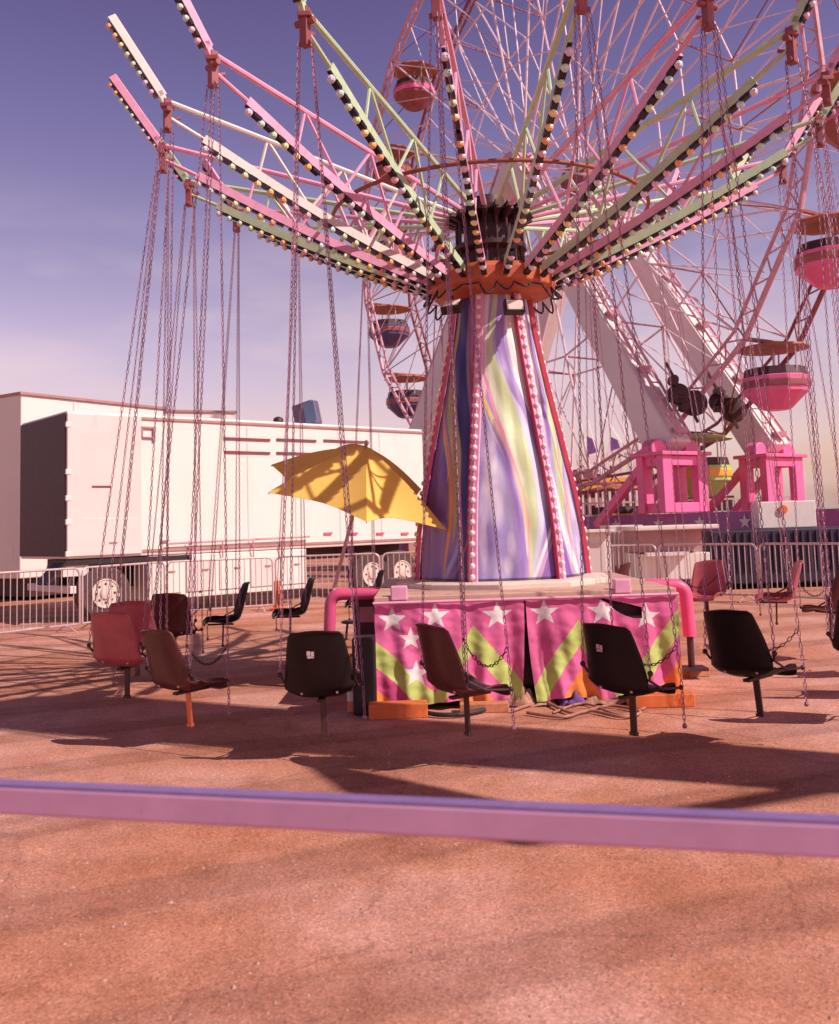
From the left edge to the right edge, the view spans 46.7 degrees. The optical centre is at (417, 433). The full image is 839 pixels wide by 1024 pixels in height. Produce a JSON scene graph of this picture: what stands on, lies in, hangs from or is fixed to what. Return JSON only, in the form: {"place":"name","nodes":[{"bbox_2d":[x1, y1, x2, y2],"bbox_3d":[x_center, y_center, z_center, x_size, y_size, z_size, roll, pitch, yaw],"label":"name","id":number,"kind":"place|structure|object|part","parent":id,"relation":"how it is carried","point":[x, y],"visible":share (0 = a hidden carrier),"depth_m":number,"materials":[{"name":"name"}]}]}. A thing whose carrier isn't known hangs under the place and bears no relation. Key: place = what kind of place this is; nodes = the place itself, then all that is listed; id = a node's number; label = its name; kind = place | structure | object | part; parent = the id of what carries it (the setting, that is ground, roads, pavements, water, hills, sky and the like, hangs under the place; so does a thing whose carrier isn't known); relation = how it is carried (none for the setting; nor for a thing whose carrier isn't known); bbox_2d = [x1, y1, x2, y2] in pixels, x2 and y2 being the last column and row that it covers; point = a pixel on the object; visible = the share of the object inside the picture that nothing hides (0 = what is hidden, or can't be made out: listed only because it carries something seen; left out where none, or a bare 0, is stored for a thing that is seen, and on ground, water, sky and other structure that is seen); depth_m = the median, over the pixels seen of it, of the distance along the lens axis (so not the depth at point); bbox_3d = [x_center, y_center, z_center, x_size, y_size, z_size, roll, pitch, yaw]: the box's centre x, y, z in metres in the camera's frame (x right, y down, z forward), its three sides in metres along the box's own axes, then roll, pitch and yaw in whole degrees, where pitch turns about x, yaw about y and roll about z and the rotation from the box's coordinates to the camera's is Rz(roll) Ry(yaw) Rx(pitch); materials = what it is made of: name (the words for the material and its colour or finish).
{"place":"outdoors","nodes":[
{"label":"outdoors","id":0,"kind":"place"},
{"bbox_2d":[292,400,321,423],"bbox_3d":[-2.728,-0.426,24.147,0.780,0.787,0.466,-4,-6,22],"label":"work light","id":1,"kind":"object","parent":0,"point":[311,413],"visible":0.58,"depth_m":23.96,"materials":[{"name":"blue paint"}]},
{"bbox_2d":[0,543,838,1023],"bbox_3d":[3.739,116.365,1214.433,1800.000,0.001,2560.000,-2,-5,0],"label":"ground","id":2,"kind":"structure","parent":0,"point":[270,723],"depth_m":4.66,"materials":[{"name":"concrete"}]},
{"bbox_2d":[0,567,80,633],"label":"barrier","id":3,"kind":"object","parent":2,"relation":"on","point":[67,625],"visible":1,"depth_m":16.21,"materials":[{"name":"silver metal"}]},
{"bbox_2d":[0,391,166,596],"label":"refrigerated trailer","id":4,"kind":"object","parent":2,"relation":"on","point":[18,409],"visible":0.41,"depth_m":25.40,"materials":[{"name":"metal"}]},
{"bbox_2d":[81,561,165,628],"bbox_3d":[-5.323,2.922,17.732,0.572,1.097,2.140,-5,-6,26],"label":"barrier","id":5,"kind":"object","parent":2,"relation":"on","point":[106,566],"visible":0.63,"depth_m":17.52,"materials":[{"name":"silver metal"}]},
{"bbox_2d":[164,410,235,419],"bbox_3d":[-8.008,2.176,34.666,2.634,5.746,2.720,0,-6,-23],"label":"storage trailer","id":6,"kind":"object","parent":2,"relation":"on","point":[215,414],"visible":0.13,"depth_m":33.82,"materials":[{"name":"metal"}]},
{"bbox_2d":[166,556,273,612],"bbox_3d":[-3.867,3.011,19.162,2.140,1.097,0.572,1,-6,-26],"label":"barrier","id":7,"kind":"object","parent":2,"relation":"on","point":[220,559],"visible":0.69,"depth_m":19.20,"materials":[{"name":"silver metal"}]},
{"bbox_2d":[20,411,422,618],"bbox_3d":[-4.141,1.828,22.064,9.369,4.020,2.620,3,-7,-41],"label":"box trailer","id":8,"kind":"object","parent":2,"relation":"on","point":[66,463],"visible":0.65,"depth_m":20.00,"materials":[{"name":"metal"}]},
{"bbox_3d":[-7.470,1.075,19.343,0.030,2.720,2.440,3,-7,-41],"label":"end door","id":9,"kind":"part","parent":8,"relation":"part of","materials":[{"name":"metal"}]},
{"bbox_2d":[273,417,283,421],"bbox_3d":[-3.186,-0.297,22.236,0.240,0.180,0.240,-2,-5,0],"label":"roof vent","id":10,"kind":"object","parent":8,"relation":"on","point":[277,419],"visible":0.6,"depth_m":22.15,"materials":[{"name":"metal"}]},
{"bbox_2d":[270,580,284,610],"bbox_3d":[-2.860,3.291,19.794,0.320,0.600,0.320,-2,-5,0],"label":"traffic marker","id":11,"kind":"object","parent":2,"relation":"on","point":[273,608],"visible":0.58,"depth_m":19.74,"materials":[{"name":"orange plastic"}]},
{"bbox_2d":[275,553,380,607],"bbox_3d":[-1.817,2.998,19.721,2.140,1.097,0.571,-1,-5,-5],"label":"barrier","id":12,"kind":"object","parent":2,"relation":"on","point":[321,555],"visible":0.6,"depth_m":19.71,"materials":[{"name":"silver metal"}]},
{"bbox_2d":[341,619,352,640],"bbox_3d":[-0.940,2.854,14.121,0.340,0.283,0.340,-2,-5,0],"label":"stool","id":13,"kind":"object","parent":2,"relation":"on","point":[346,622],"visible":0.51,"depth_m":14.02,"materials":[{"name":"black paint"}]},
{"bbox_2d":[347,653,352,711],"bbox_3d":[-0.576,2.216,8.679,0.116,0.500,0.116,-2,-5,0],"label":"marker post","id":14,"kind":"object","parent":2,"relation":"on","point":[350,700],"visible":0.22,"depth_m":8.62,"materials":[{"name":"white paint"}]},
{"bbox_2d":[268,440,446,590],"bbox_3d":[-0.730,1.345,10.394,1.726,2.567,2.113,-1,-6,-12],"label":"umbrella","id":15,"kind":"object","parent":2,"relation":"on","point":[381,486],"visible":0.93,"depth_m":10.06,"materials":[{"name":"yellow fabric"}]},
{"bbox_2d":[353,599,373,634],"bbox_3d":[-0.506,2.194,10.437,0.340,0.870,0.310,-2,-5,0],"label":"control box","id":16,"kind":"object","parent":2,"relation":"on","point":[366,614],"visible":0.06,"depth_m":10.31,"materials":[{"name":"metal"}]},
{"bbox_2d":[352,635,376,715],"bbox_3d":[-0.465,2.119,8.558,0.200,0.664,0.264,-2,-5,0],"label":"speaker case","id":17,"kind":"object","parent":2,"relation":"on","point":[368,644],"visible":0.65,"depth_m":8.43,"materials":[{"name":"black paint"}]},
{"bbox_2d":[368,699,427,719],"bbox_3d":[-0.168,2.360,8.319,0.500,0.120,0.200,-2,-5,-2],"label":"timber block","id":18,"kind":"object","parent":2,"relation":"on","point":[399,709],"depth_m":8.22,"materials":[{"name":"orange paint"}]},
{"bbox_2d":[381,551,420,583],"bbox_3d":[0.334,2.946,19.907,2.140,1.097,0.571,-1,-5,-5],"label":"barrier","id":19,"kind":"object","parent":2,"relation":"on","point":[393,553],"visible":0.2,"depth_m":19.87,"materials":[{"name":"silver metal"}]},
{"bbox_2d":[0,779,838,857],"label":"queue rail","id":20,"kind":"object","parent":2,"relation":"on","point":[766,833],"visible":1,"depth_m":1.99,"materials":[{"name":"metal"}]},
{"bbox_2d":[434,701,460,704],"bbox_3d":[0.256,2.320,8.867,0.661,0.267,0.210,-2,-5,0],"label":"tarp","id":21,"kind":"object","parent":2,"relation":"on","point":[453,703],"depth_m":8.76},
{"bbox_2d":[428,708,485,716],"bbox_3d":[0.247,2.406,8.617,1.394,0.038,0.932,-2,-5,0],"label":"cable","id":22,"kind":"object","parent":2,"relation":"on","point":[452,714],"visible":0.33,"depth_m":8.19,"materials":[{"name":"rubber"}]},
{"bbox_2d":[106,0,838,704],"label":"swing ride","id":23,"kind":"object","parent":2,"relation":"on","point":[536,502],"visible":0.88,"depth_m":9.55,"materials":[{"name":"metal"}]},
{"bbox_2d":[87,128,173,697],"bbox_3d":[-2.593,-0.291,8.706,0.606,5.215,0.654,-4,-6,18],"label":"swing chair","id":24,"kind":"object","parent":23,"relation":"hanging from","point":[115,640],"visible":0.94,"depth_m":8.47,"materials":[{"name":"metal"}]},
{"bbox_2d":[106,169,168,675],"bbox_3d":[-2.864,-0.161,9.987,0.683,5.216,0.588,-2,-5,0],"label":"swing chair","id":25,"kind":"object","parent":23,"relation":"hanging from","point":[134,610],"visible":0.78,"depth_m":9.86,"materials":[{"name":"metal"}]},
{"bbox_2d":[147,203,204,652],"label":"swing chair","id":26,"kind":"object","parent":23,"relation":"hanging from","point":[178,605],"visible":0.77,"depth_m":10.83,"materials":[{"name":"metal"}]},
{"bbox_2d":[140,83,231,726],"bbox_3d":[-1.846,-0.369,7.773,0.582,5.287,0.699,-6,-7,41],"label":"swing chair","id":27,"kind":"object","parent":23,"relation":"hanging from","point":[169,669],"visible":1,"depth_m":7.59,"materials":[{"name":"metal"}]},
{"bbox_2d":[203,228,249,646],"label":"swing chair","id":28,"kind":"object","parent":23,"relation":"hanging from","point":[237,610],"visible":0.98,"depth_m":12.12,"materials":[{"name":"metal"}]},
{"bbox_2d":[272,253,314,630],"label":"swing chair","id":29,"kind":"object","parent":23,"relation":"hanging from","point":[303,603],"visible":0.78,"depth_m":13.01,"materials":[{"name":"metal"}]},
{"bbox_2d":[277,42,366,735],"bbox_3d":[-0.750,-0.475,7.118,0.600,5.264,0.579,-2,-5,0],"label":"swing chair","id":30,"kind":"object","parent":23,"relation":"hanging from","point":[318,664],"visible":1,"depth_m":6.83,"materials":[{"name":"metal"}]},
{"bbox_2d":[345,278,384,619],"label":"swing chair","id":31,"kind":"object","parent":23,"relation":"hanging from","point":[378,581],"visible":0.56,"depth_m":13.63,"materials":[{"name":"metal"}]},
{"bbox_2d":[428,302,444,487],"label":"swing chair","id":32,"kind":"object","parent":23,"relation":"hanging from","point":[433,368],"visible":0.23,"depth_m":13.93,"materials":[{"name":"metal"}]},
{"bbox_2d":[415,11,515,736],"bbox_3d":[0.216,-0.567,6.747,0.574,5.215,0.584,2,-6,-33],"label":"swing chair","id":33,"kind":"object","parent":23,"relation":"hanging from","point":[441,664],"visible":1,"depth_m":6.60,"materials":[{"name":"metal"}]},
{"bbox_2d":[585,279,630,575],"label":"swing chair","id":34,"kind":"object","parent":23,"relation":"hanging from","point":[624,568],"visible":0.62,"depth_m":13.61,"materials":[{"name":"metal"}]},
{"bbox_2d":[574,5,686,735],"bbox_3d":[1.335,-0.590,6.719,0.573,5.245,0.582,3,-7,-43],"label":"swing chair","id":35,"kind":"object","parent":23,"relation":"hanging from","point":[615,663],"visible":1,"depth_m":6.52,"materials":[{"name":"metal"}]},
{"bbox_2d":[657,244,729,610],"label":"swing chair","id":36,"kind":"object","parent":23,"relation":"hanging from","point":[716,584],"visible":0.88,"depth_m":12.95,"materials":[{"name":"metal"}]},
{"bbox_2d":[700,22,808,716],"bbox_3d":[2.273,-0.603,7.066,0.573,5.216,0.581,3,-7,-39],"label":"swing chair","id":37,"kind":"object","parent":23,"relation":"hanging from","point":[738,646],"visible":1,"depth_m":6.85,"materials":[{"name":"metal"}]},
{"bbox_2d":[725,211,802,624],"bbox_3d":[4.297,-0.237,12.043,0.644,5.136,0.580,-4,-6,17],"label":"swing chair","id":38,"kind":"object","parent":23,"relation":"hanging from","point":[779,597],"visible":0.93,"depth_m":11.98,"materials":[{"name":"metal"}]},
{"bbox_2d":[778,180,838,636],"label":"swing chair","id":39,"kind":"object","parent":23,"relation":"hanging from","point":[835,598],"visible":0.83,"depth_m":10.90,"materials":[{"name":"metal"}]},
{"bbox_2d":[785,58,838,650],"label":"swing chair","id":40,"kind":"object","parent":23,"relation":"hanging from","point":[835,641],"visible":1,"depth_m":7.94,"materials":[{"name":"metal"}]},
{"bbox_2d":[814,143,838,503],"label":"swing chair","id":41,"kind":"object","parent":23,"relation":"hanging from","point":[831,282],"visible":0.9,"depth_m":9.94,"materials":[{"name":"metal"}]},
{"bbox_2d":[820,100,838,341],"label":"swing chair","id":42,"kind":"object","parent":23,"relation":"hanging from","point":[826,159],"visible":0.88,"depth_m":8.96,"materials":[{"name":"metal"}]},
{"bbox_2d":[460,700,508,712],"bbox_3d":[0.575,2.366,8.421,0.420,0.080,0.140,-2,-5,3],"label":"timber block","id":43,"kind":"object","parent":2,"relation":"on","point":[496,706],"depth_m":8.35,"materials":[{"name":"brown wood"}]},
{"bbox_2d":[501,684,556,706],"bbox_3d":[0.925,2.295,8.656,0.614,0.234,0.214,-2,-5,0],"label":"tarp","id":44,"kind":"object","parent":2,"relation":"on","point":[527,696],"visible":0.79,"depth_m":8.58,"materials":[{"name":"fabric"}]},
{"bbox_2d":[557,690,584,705],"bbox_3d":[1.364,2.282,8.625,0.263,0.227,0.175,-2,-5,0],"label":"cloth bundle","id":45,"kind":"object","parent":2,"relation":"on","point":[576,698],"visible":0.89,"depth_m":8.56,"materials":[{"name":"purple fabric"}]},
{"bbox_2d":[511,702,645,717],"bbox_3d":[1.356,2.338,8.223,1.054,0.028,0.659,-5,-6,31],"label":"hose","id":46,"kind":"object","parent":2,"relation":"on","point":[594,708],"visible":0.92,"depth_m":8.17,"materials":[{"name":"brown rubber"}]},
{"bbox_2d":[585,529,613,571],"bbox_3d":[3.524,2.674,19.838,0.850,1.428,0.975,-2,-5,0],"label":"ticket kiosk","id":47,"kind":"object","parent":2,"relation":"on","point":[594,543],"visible":0.26,"depth_m":19.53,"materials":[{"name":"white paint"}]},
{"bbox_2d":[587,543,605,570],"bbox_3d":[3.524,2.657,19.516,0.500,0.900,0.020,-2,-5,0],"label":"door","id":48,"kind":"structure","parent":47,"relation":"in","point":[594,549],"depth_m":19.52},
{"bbox_2d":[362,0,838,551],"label":"ferris wheel","id":49,"kind":"object","parent":2,"relation":"on","point":[648,280],"visible":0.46,"depth_m":29.09,"materials":[{"name":"paint"}]},
{"bbox_2d":[368,230,404,254],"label":"gondola","id":50,"kind":"object","parent":49,"relation":"hanging from","point":[385,243],"visible":0.06,"depth_m":42.53,"materials":[{"name":"orange paint"}]},
{"bbox_2d":[369,304,410,347],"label":"gondola","id":51,"kind":"object","parent":49,"relation":"hanging from","point":[391,335],"visible":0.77,"depth_m":42.12,"materials":[{"name":"purple paint"}]},
{"bbox_2d":[372,144,413,191],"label":"gondola","id":52,"kind":"object","parent":49,"relation":"hanging from","point":[398,156],"visible":0.35,"depth_m":42.27,"materials":[{"name":"orange paint"}]},
{"bbox_2d":[384,374,424,418],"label":"gondola","id":53,"kind":"object","parent":49,"relation":"hanging from","point":[412,396],"visible":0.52,"depth_m":40.74,"materials":[{"name":"metal"}]},
{"bbox_2d":[391,60,435,111],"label":"gondola","id":54,"kind":"object","parent":49,"relation":"hanging from","point":[406,88],"visible":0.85,"depth_m":41.01,"materials":[{"name":"pink paint"}]},
{"bbox_2d":[589,484,648,515],"bbox_3d":[6.440,2.504,30.888,1.950,1.850,1.950,-2,-5,0],"label":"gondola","id":55,"kind":"object","parent":49,"relation":"hanging from","point":[625,510],"visible":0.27,"depth_m":30.17,"materials":[{"name":"orange metal"}]},
{"bbox_2d":[686,433,732,496],"bbox_3d":[8.215,0.919,28.316,1.950,1.850,1.950,-2,-5,0],"label":"gondola","id":56,"kind":"object","parent":49,"relation":"hanging from","point":[716,470],"visible":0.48,"depth_m":27.62,"materials":[{"name":"paint"}]},
{"bbox_2d":[739,341,811,410],"bbox_3d":[9.650,-1.554,26.290,1.950,1.850,1.950,-2,-5,0],"label":"gondola","id":57,"kind":"object","parent":49,"relation":"hanging from","point":[777,384],"visible":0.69,"depth_m":25.68,"materials":[{"name":"pink paint"}]},
{"bbox_2d":[793,211,838,289],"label":"gondola","id":58,"kind":"object","parent":49,"relation":"hanging from","point":[812,255],"visible":0.75,"depth_m":24.61,"materials":[{"name":"metal"}]},
{"bbox_2d":[810,71,838,149],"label":"gondola","id":59,"kind":"object","parent":49,"relation":"hanging from","point":[831,132],"visible":0.27,"depth_m":24.37,"materials":[{"name":"metal"}]},
{"bbox_2d":[585,695,625,704],"bbox_3d":[1.704,2.284,8.630,0.510,0.202,0.197,-2,-5,0],"label":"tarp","id":60,"kind":"object","parent":2,"relation":"on","point":[592,699],"visible":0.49,"depth_m":8.56,"materials":[{"name":"fabric"}]},
{"bbox_2d":[611,544,657,578],"bbox_3d":[3.982,2.864,20.278,2.139,1.097,0.572,-6,-7,35],"label":"barrier","id":61,"kind":"object","parent":2,"relation":"on","point":[644,545],"visible":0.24,"depth_m":19.88,"materials":[{"name":"silver metal"}]},
{"bbox_2d":[626,690,694,708],"bbox_3d":[2.104,2.304,8.445,0.550,0.110,0.220,-2,-5,0],"label":"timber block","id":62,"kind":"object","parent":2,"relation":"on","point":[658,700],"depth_m":8.34,"materials":[{"name":"orange paint"}]},
{"bbox_2d":[616,524,718,586],"bbox_3d":[5.390,2.712,21.022,1.752,1.455,1.900,-2,-5,0],"label":"counter trailer","id":63,"kind":"object","parent":2,"relation":"on","point":[651,534],"visible":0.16,"depth_m":20.54,"materials":[{"name":"white paint"}]},
{"bbox_2d":[573,437,790,516],"bbox_3d":[10.878,2.685,41.712,9.546,5.052,5.375,-2,-5,0],"label":"midway ride","id":64,"kind":"object","parent":2,"relation":"on","point":[593,497],"visible":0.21,"depth_m":39.98,"materials":[{"name":"metal"}]},
{"bbox_2d":[682,664,709,677],"bbox_3d":[2.827,2.441,10.030,0.220,0.090,0.350,-1,-6,-12],"label":"timber block","id":65,"kind":"object","parent":2,"relation":"on","point":[698,674],"depth_m":9.87,"materials":[{"name":"brown wood"}]},
{"bbox_2d":[658,543,759,602],"bbox_3d":[5.612,2.680,18.889,0.572,1.097,2.140,3,-7,-44],"label":"barrier","id":66,"kind":"object","parent":2,"relation":"on","point":[732,544],"visible":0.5,"depth_m":18.65,"materials":[{"name":"silver metal"}]},
{"bbox_2d":[701,526,838,583],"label":"fence","id":67,"kind":"object","parent":2,"relation":"on","point":[805,535],"visible":0.63,"depth_m":21.36,"materials":[{"name":"grey metal"}]},
{"bbox_2d":[751,500,816,583],"bbox_3d":[8.625,2.546,22.811,1.350,1.915,0.550,-2,-5,0],"label":"sign box","id":68,"kind":"object","parent":2,"relation":"on","point":[806,513],"visible":0.77,"depth_m":22.65,"materials":[{"name":"white paint"}]},
{"bbox_2d":[758,542,838,603],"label":"barrier","id":69,"kind":"object","parent":2,"relation":"on","point":[808,544],"visible":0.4,"depth_m":17.33,"materials":[{"name":"silver metal"}]},
{"bbox_2d":[0,0,838,508],"label":"sky","id":70,"kind":"structure","parent":0,"point":[77,175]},
{"bbox_2d":[600,525,642,572],"bbox_3d":[4.840,2.902,23.000,0.786,1.465,1.230,-2,-5,0],"label":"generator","id":71,"kind":"object","parent":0,"point":[615,538],"visible":0.26,"depth_m":22.43,"materials":[{"name":"metal"}]}
]}

